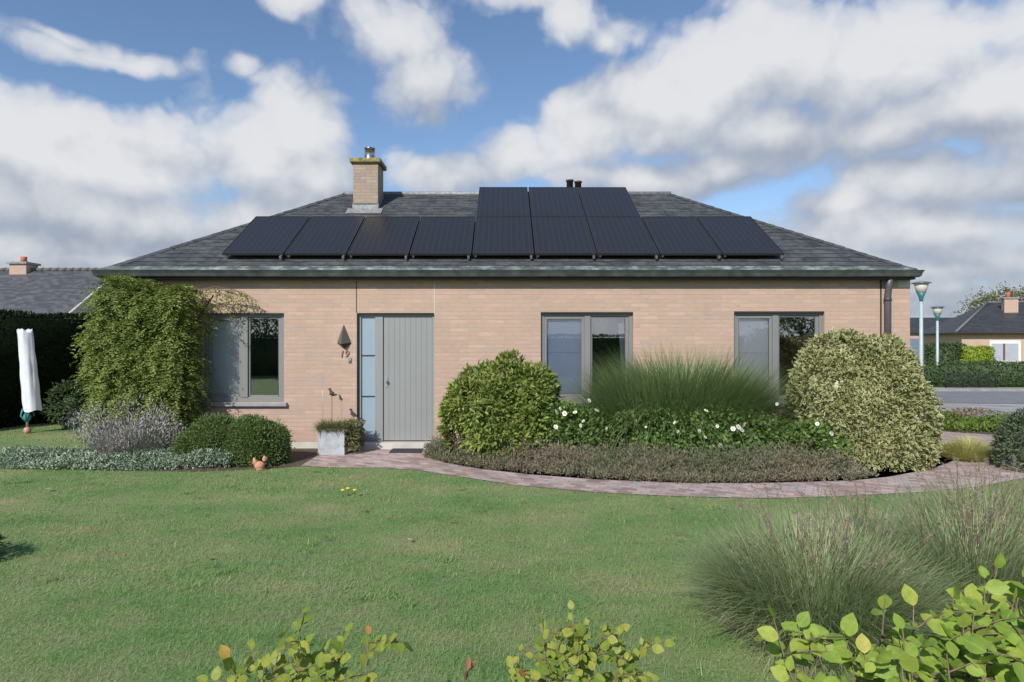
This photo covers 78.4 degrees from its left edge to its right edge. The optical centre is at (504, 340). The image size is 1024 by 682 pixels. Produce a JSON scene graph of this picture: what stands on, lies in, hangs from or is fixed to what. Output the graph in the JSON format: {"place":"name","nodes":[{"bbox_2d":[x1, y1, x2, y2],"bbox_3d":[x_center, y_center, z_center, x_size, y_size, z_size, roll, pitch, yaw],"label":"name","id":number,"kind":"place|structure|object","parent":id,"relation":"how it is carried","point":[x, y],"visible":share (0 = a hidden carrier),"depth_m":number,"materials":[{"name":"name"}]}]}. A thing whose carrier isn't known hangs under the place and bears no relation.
{"place":"outdoors","nodes":[
{"label":"outdoors","id":0,"kind":"place"},
{"bbox_2d":[0,256,110,319],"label":"neighbour house","id":1,"kind":"structure","parent":0,"point":[25,284],"depth_m":30.01,"materials":[{"name":"grey tile"}]},
{"bbox_2d":[0,386,1023,681],"bbox_3d":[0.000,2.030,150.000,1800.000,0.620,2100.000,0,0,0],"label":"ground","id":2,"kind":"structure","parent":0,"point":[302,496],"depth_m":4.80,"materials":[{"name":"green plant"}]},
{"bbox_2d":[0,534,12,552],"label":"shrub","id":3,"kind":"object","parent":2,"relation":"on","point":[1,538],"visible":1,"depth_m":4.96,"materials":[{"name":"green plant"}]},
{"bbox_2d":[17,329,41,433],"bbox_3d":[-8.851,0.746,11.707,0.413,1.949,0.268,0,0,0],"label":"rotary dryer","id":4,"kind":"object","parent":2,"relation":"on","point":[30,390],"visible":1,"depth_m":11.61,"materials":[{"name":"fabric"}]},
{"bbox_2d":[0,308,110,428],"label":"yew hedge","id":5,"kind":"object","parent":2,"relation":"on","point":[53,338],"visible":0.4,"depth_m":13.12,"materials":[{"name":"green plant"}]},
{"bbox_2d":[39,374,98,425],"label":"garden shrub","id":6,"kind":"object","parent":2,"relation":"on","point":[70,402],"visible":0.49,"depth_m":12.79,"materials":[{"name":"green plant"}]},
{"bbox_2d":[57,408,85,429],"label":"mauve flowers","id":7,"kind":"object","parent":2,"relation":"on","point":[66,427],"visible":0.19,"depth_m":12.16,"materials":[{"name":"purple plant"}]},
{"bbox_2d":[44,449,317,470],"bbox_3d":[-4.708,1.716,9.125,4.784,0.001,1.750,0,0,0],"label":"planting bed","id":8,"kind":"object","parent":2,"relation":"on","point":[299,457],"visible":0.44,"depth_m":8.58,"materials":[{"name":"soil"}]},
{"bbox_2d":[0,440,233,470],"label":"silver ground cover","id":9,"kind":"object","parent":8,"relation":"on","point":[53,457],"visible":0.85,"depth_m":8.47,"materials":[{"name":"green plant"}]},
{"bbox_2d":[64,394,185,461],"bbox_3d":[-5.333,1.232,8.925,1.531,0.975,1.575,0,0,-31],"label":"lavender","id":10,"kind":"object","parent":8,"relation":"on","point":[131,439],"visible":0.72,"depth_m":8.77,"materials":[{"name":"plant"}]},
{"bbox_2d":[65,272,259,450],"bbox_3d":[-5.218,0.393,9.565,2.802,2.926,1.262,0,0,0],"label":"wisteria","id":11,"kind":"object","parent":8,"relation":"on","point":[152,337],"visible":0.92,"depth_m":9.35,"materials":[{"name":"green plant"}]},
{"bbox_2d":[169,412,238,465],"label":"clipped bush","id":12,"kind":"object","parent":8,"relation":"on","point":[203,432],"visible":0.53,"depth_m":8.66,"materials":[{"name":"green plant"}]},
{"bbox_2d":[219,412,294,467],"bbox_3d":[-3.506,1.382,8.845,1.093,0.752,0.881,0,0,0],"label":"clipped bush","id":13,"kind":"object","parent":8,"relation":"on","point":[250,437],"visible":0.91,"depth_m":8.62,"materials":[{"name":"green plant"}]},
{"bbox_2d":[253,456,266,470],"bbox_3d":[-3.258,1.626,8.358,0.177,0.193,0.129,0,0,33],"label":"terracotta hen","id":14,"kind":"object","parent":2,"relation":"on","point":[259,465],"visible":1,"depth_m":8.33,"materials":[{"name":"orange ceramic"}]},
{"bbox_2d":[196,606,412,681],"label":"hornbeam","id":15,"kind":"object","parent":2,"relation":"on","point":[304,659],"visible":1,"depth_m":2.19,"materials":[{"name":"green plant"}]},
{"bbox_2d":[463,657,476,681],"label":"dry shoot","id":16,"kind":"object","parent":2,"relation":"on","point":[469,665],"visible":1,"depth_m":2.40,"materials":[{"name":"brown plant"}]},
{"bbox_2d":[91,147,924,448],"bbox_3d":[0.055,-0.950,12.980,13.040,5.740,6.370,0,0,0],"label":"bungalow","id":17,"kind":"object","parent":2,"relation":"on","point":[423,329],"visible":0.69,"depth_m":10.05,"materials":[{"name":"beige brick"}]},
{"bbox_2d":[199,313,286,406],"bbox_3d":[-4.183,0.297,10.090,1.415,1.495,0.199,0,0,0],"label":"window","id":18,"kind":"structure","parent":17,"relation":"in","point":[231,351],"depth_m":10.12,"materials":[{"name":"grey glass"}]},
{"bbox_2d":[222,216,309,258],"bbox_3d":[-4.070,-1.811,10.841,0.990,0.966,1.458,0,0,0],"label":"solar panel","id":19,"kind":"object","parent":17,"relation":"attached to","point":[267,235],"visible":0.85,"depth_m":10.73,"materials":[{"name":"black glass"}]},
{"bbox_2d":[285,216,364,258],"bbox_3d":[-3.057,-1.811,10.841,0.990,0.966,1.458,0,0,0],"label":"solar panel","id":20,"kind":"object","parent":17,"relation":"attached to","point":[326,235],"visible":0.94,"depth_m":10.73,"materials":[{"name":"black glass"}]},
{"bbox_2d":[337,325,350,347],"bbox_3d":[-2.564,-0.072,9.985,0.230,0.376,0.130,0,0,0],"label":"wall lamp","id":21,"kind":"object","parent":17,"relation":"attached to","point":[344,338],"visible":1,"depth_m":10.00,"materials":[{"name":"metal"}]},
{"bbox_2d":[347,216,419,258],"bbox_3d":[-2.044,-1.808,10.842,0.990,0.966,1.458,0,0,0],"label":"solar panel","id":22,"kind":"object","parent":17,"relation":"attached to","point":[385,235],"visible":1,"depth_m":10.74,"materials":[{"name":"black glass"}]},
{"bbox_2d":[357,313,433,441],"bbox_3d":[-1.743,0.586,10.125,1.244,2.072,0.130,0,0,0],"label":"door","id":23,"kind":"structure","parent":17,"relation":"in","point":[395,351],"depth_m":10.12,"materials":[{"name":"grey paint"}]},
{"bbox_2d":[410,216,474,258],"bbox_3d":[-1.032,-1.808,10.842,0.990,0.966,1.458,0,0,0],"label":"solar panel","id":24,"kind":"object","parent":17,"relation":"attached to","point":[443,235],"visible":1,"depth_m":10.74,"materials":[{"name":"black glass"}]},
{"bbox_2d":[476,187,529,215],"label":"solar panel","id":25,"kind":"object","parent":17,"relation":"on","point":[503,201],"visible":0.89,"depth_m":12.22,"materials":[{"name":"black glass"}]},
{"bbox_2d":[473,216,533,258],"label":"solar panel","id":26,"kind":"object","parent":17,"relation":"attached to","point":[502,235],"visible":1,"depth_m":10.73,"materials":[{"name":"black glass"}]},
{"bbox_2d":[528,187,584,215],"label":"solar panel","id":27,"kind":"object","parent":17,"relation":"on","point":[555,201],"visible":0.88,"depth_m":12.22,"materials":[{"name":"black glass"}]},
{"bbox_2d":[531,216,595,258],"bbox_3d":[0.994,-1.810,10.841,0.990,0.966,1.458,0,0,0],"label":"solar panel","id":28,"kind":"object","parent":17,"relation":"attached to","point":[561,235],"visible":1,"depth_m":10.73,"materials":[{"name":"black glass"}]},
{"bbox_2d":[541,312,632,406],"bbox_3d":[1.328,0.290,10.107,1.585,1.510,0.235,0,0,0],"label":"window","id":29,"kind":"structure","parent":17,"relation":"in","point":[564,335],"depth_m":10.18,"materials":[{"name":"grey glass"}]},
{"bbox_2d":[577,187,639,216],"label":"solar panel","id":30,"kind":"object","parent":17,"relation":"on","point":[606,201],"visible":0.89,"depth_m":12.22,"materials":[{"name":"black glass"}]},
{"bbox_2d":[586,216,658,258],"bbox_3d":[2.007,-1.810,10.841,0.990,0.966,1.458,0,0,0],"label":"solar panel","id":31,"kind":"object","parent":17,"relation":"attached to","point":[620,235],"visible":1,"depth_m":10.73,"materials":[{"name":"black glass"}]},
{"bbox_2d":[642,216,721,258],"bbox_3d":[3.020,-1.808,10.842,0.990,0.966,1.458,0,0,0],"label":"solar panel","id":32,"kind":"object","parent":17,"relation":"attached to","point":[679,235],"visible":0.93,"depth_m":10.73,"materials":[{"name":"black glass"}]},
{"bbox_2d":[697,216,783,258],"bbox_3d":[4.032,-1.809,10.841,0.990,0.966,1.458,0,0,0],"label":"solar panel","id":33,"kind":"object","parent":17,"relation":"attached to","point":[738,235],"visible":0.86,"depth_m":10.73,"materials":[{"name":"black glass"}]},
{"bbox_2d":[734,311,823,405],"bbox_3d":[4.407,0.285,10.090,1.555,1.520,0.199,0,0,0],"label":"window","id":34,"kind":"structure","parent":17,"relation":"in","point":[758,331],"depth_m":10.13,"materials":[{"name":"grey glass"}]},
{"bbox_2d":[506,600,675,681],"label":"hornbeam","id":35,"kind":"object","parent":2,"relation":"on","point":[580,652],"visible":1,"depth_m":2.28,"materials":[{"name":"green plant"}]},
{"bbox_2d":[754,552,1023,681],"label":"hornbeam","id":36,"kind":"object","parent":2,"relation":"on","point":[976,630],"visible":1,"depth_m":1.61,"materials":[{"name":"green plant"}]},
{"bbox_2d":[822,453,1023,619],"bbox_3d":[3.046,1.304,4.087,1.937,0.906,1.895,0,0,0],"label":"fountain grass","id":37,"kind":"object","parent":2,"relation":"on","point":[979,550],"depth_m":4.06,"materials":[{"name":"green plant"}]},
{"bbox_2d":[910,317,953,357],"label":"neighbour house","id":38,"kind":"structure","parent":2,"relation":"on","point":[928,323],"depth_m":67.07,"materials":[{"name":"grey brick"}]},
{"bbox_2d":[910,339,918,357],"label":"garage door","id":39,"kind":"structure","parent":38,"relation":"in","point":[914,343],"depth_m":65.73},
{"bbox_2d":[930,306,944,386],"bbox_3d":[21.405,0.268,31.000,0.626,3.994,0.626,0,0,0],"label":"street lamp","id":40,"kind":"object","parent":2,"relation":"on","point":[937,311],"visible":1,"depth_m":30.95,"materials":[{"name":"metal"}]},
{"bbox_2d":[923,341,967,364],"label":"dark bush","id":41,"kind":"object","parent":2,"relation":"on","point":[949,351],"visible":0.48,"depth_m":36.58,"materials":[{"name":"green plant"}]},
{"bbox_2d":[916,292,1023,364],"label":"neighbour house","id":42,"kind":"structure","parent":2,"relation":"on","point":[998,326],"depth_m":48.44,"materials":[{"name":"grey brick"}]},
{"bbox_2d":[990,340,1020,360],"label":"window","id":43,"kind":"structure","parent":42,"relation":"in","point":[1005,350],"depth_m":46.89,"materials":[{"name":"white glass"}]},
{"bbox_2d":[945,372,996,387],"bbox_3d":[21.826,1.823,29.323,2.413,0.780,0.083,0,0,0],"label":"wire fence","id":44,"kind":"object","parent":2,"relation":"on","point":[964,380],"visible":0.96,"depth_m":29.29,"materials":[{"name":"metal"}]},
{"bbox_2d":[923,359,1023,386],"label":"street hedge","id":45,"kind":"object","parent":2,"relation":"on","point":[1010,374],"visible":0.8,"depth_m":30.77,"materials":[{"name":"green plant"}]},
{"bbox_2d":[926,427,1020,433],"bbox_3d":[8.952,1.716,12.935,3.989,0.004,2.723,0,0,24],"label":"planting bed","id":46,"kind":"object","parent":2,"relation":"on","point":[985,431],"visible":0.1,"depth_m":11.88,"materials":[{"name":"soil"}]},
{"bbox_2d":[927,410,1010,429],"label":"green ground cover","id":47,"kind":"object","parent":46,"relation":"on","point":[949,418],"visible":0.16,"depth_m":12.72,"materials":[{"name":"green plant"}]},
{"bbox_2d":[945,406,1001,418],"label":"rusty ground cover","id":48,"kind":"object","parent":46,"relation":"on","point":[970,411],"visible":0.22,"depth_m":13.40,"materials":[{"name":"brown plant"}]},
{"bbox_2d":[945,413,1023,431],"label":"yellow green ground cover","id":49,"kind":"object","parent":46,"relation":"on","point":[976,424],"visible":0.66,"depth_m":12.00,"materials":[{"name":"green plant"}]},
{"bbox_2d":[960,345,995,364],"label":"lime hedge","id":50,"kind":"object","parent":2,"relation":"on","point":[979,353],"visible":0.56,"depth_m":35.98,"materials":[{"name":"green plant"}]},
{"bbox_2d":[950,281,1023,315],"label":"tree","id":51,"kind":"object","parent":2,"relation":"on","point":[984,299],"visible":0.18,"depth_m":61.80,"materials":[{"name":"green plant"}]},
{"bbox_2d":[987,407,1023,472],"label":"grey green shrub","id":52,"kind":"object","parent":2,"relation":"on","point":[1000,436],"visible":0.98,"depth_m":8.40,"materials":[{"name":"green plant"}]},
{"bbox_2d":[998,281,1023,300],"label":"tree","id":53,"kind":"object","parent":2,"relation":"on","point":[1015,294],"visible":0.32,"depth_m":60.12,"materials":[{"name":"green plant"}]},
{"label":"planting bed","id":54,"kind":"structure","parent":2,"relation":"on","visible":0},
{"bbox_2d":[434,349,576,465],"bbox_3d":[0.031,0.961,9.056,2.061,1.712,1.551,0,0,0],"label":"rhododendron","id":55,"kind":"object","parent":54,"relation":"on","point":[494,412],"visible":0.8,"depth_m":8.72,"materials":[{"name":"green plant"}]},
{"bbox_2d":[531,395,625,463],"bbox_3d":[1.028,1.276,8.889,1.552,1.008,1.040,0,0,0],"label":"rose bush","id":56,"kind":"object","parent":54,"relation":"on","point":[583,415],"visible":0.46,"depth_m":8.61,"materials":[{"name":"green plant"}]},
{"bbox_2d":[422,428,878,483],"bbox_3d":[1.700,1.484,8.428,6.178,0.540,1.834,0,0,8],"label":"heather","id":57,"kind":"object","parent":54,"relation":"on","point":[782,466],"visible":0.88,"depth_m":7.95,"materials":[{"name":"green plant"}]},
{"bbox_2d":[603,398,796,464],"bbox_3d":[2.701,1.276,8.532,2.745,1.000,1.109,0,0,0],"label":"rose bush","id":58,"kind":"object","parent":54,"relation":"on","point":[658,437],"visible":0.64,"depth_m":8.34,"materials":[{"name":"green plant"}]},
{"bbox_2d":[559,336,844,461],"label":"ornamental grass","id":59,"kind":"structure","parent":54,"relation":"on","point":[677,391],"depth_m":8.54,"materials":[{"name":"green plant"}]},
{"bbox_2d":[765,417,854,470],"bbox_3d":[4.064,1.385,8.351,1.232,0.780,0.818,0,0,0],"label":"rose bush","id":60,"kind":"object","parent":54,"relation":"on","point":[804,429],"visible":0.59,"depth_m":8.20,"materials":[{"name":"green plant"}]},
{"bbox_2d":[780,327,945,471],"bbox_3d":[5.019,0.792,8.872,2.163,1.981,1.663,0,0,0],"label":"variegated bush","id":61,"kind":"object","parent":54,"relation":"on","point":[877,397],"visible":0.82,"depth_m":8.44,"materials":[{"name":"green plant"}]},
{"bbox_2d":[940,431,1007,461],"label":"grass tuft","id":62,"kind":"object","parent":54,"relation":"on","point":[962,450],"visible":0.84,"depth_m":8.97,"materials":[{"name":"green plant"}]},
{"bbox_2d":[0,0,1023,317],"label":"sky","id":63,"kind":"structure","parent":0,"point":[892,130],"materials":[{"name":"blue"}]},
{"bbox_2d":[301,431,1023,497],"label":"path","id":64,"kind":"structure","parent":0,"point":[371,458],"depth_m":7.75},
{"bbox_2d":[318,429,349,454],"bbox_3d":[-2.602,1.516,9.625,0.397,0.392,0.410,0,0,0],"label":"planter","id":65,"kind":"object","parent":64,"relation":"on","point":[331,443],"visible":0.69,"depth_m":9.42,"materials":[{"name":"concrete"}]},
{"bbox_2d":[329,388,336,395],"bbox_3d":[-2.630,1.042,9.613,0.157,0.637,0.072,0,0,27],"label":"bird ornament","id":66,"kind":"object","parent":65,"relation":"in","point":[331,393],"visible":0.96,"depth_m":9.60,"materials":[{"name":"metal"}]},
{"bbox_2d":[311,416,365,450],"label":"planter plant","id":67,"kind":"object","parent":65,"relation":"in","point":[353,429],"visible":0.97,"depth_m":9.49,"materials":[{"name":"green plant"}]},
{"bbox_2d":[389,448,421,452],"bbox_3d":[-1.520,1.701,9.730,0.480,0.022,0.300,0,0,0],"label":"doormat","id":68,"kind":"object","parent":64,"relation":"on","point":[406,450],"visible":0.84,"depth_m":9.68,"materials":[{"name":"rubber"}]},
{"bbox_2d":[651,479,1004,680],"bbox_3d":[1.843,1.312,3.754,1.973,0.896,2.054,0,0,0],"label":"fountain grass","id":69,"kind":"object","parent":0,"point":[786,578],"depth_m":3.63,"materials":[{"name":"green plant"}]},
{"bbox_2d":[927,403,1023,416],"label":"pavement","id":70,"kind":"structure","parent":0,"point":[1004,408],"depth_m":16.49,"materials":[{"name":"concrete"}]},
{"bbox_2d":[933,391,1023,402],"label":"road","id":71,"kind":"structure","parent":0,"point":[983,397],"depth_m":21.53,"materials":[{"name":"grey asphalt"}]},
{"bbox_2d":[911,281,931,375],"bbox_3d":[16.616,-0.165,25.000,0.695,4.431,0.695,0,0,0],"label":"street lamp","id":72,"kind":"object","parent":71,"relation":"on","point":[920,287],"visible":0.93,"depth_m":24.94,"materials":[{"name":"grey metal"}]},
{"bbox_2d":[934,389,1023,390],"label":"kerb","id":73,"kind":"structure","parent":71,"relation":"on","point":[979,390],"depth_m":25.96,"materials":[{"name":"grey concrete"}]},
{"bbox_2d":[934,388,1023,388],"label":"pavement","id":74,"kind":"structure","parent":0,"point":[978,388],"depth_m":26.58,"materials":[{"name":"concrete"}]}
]}

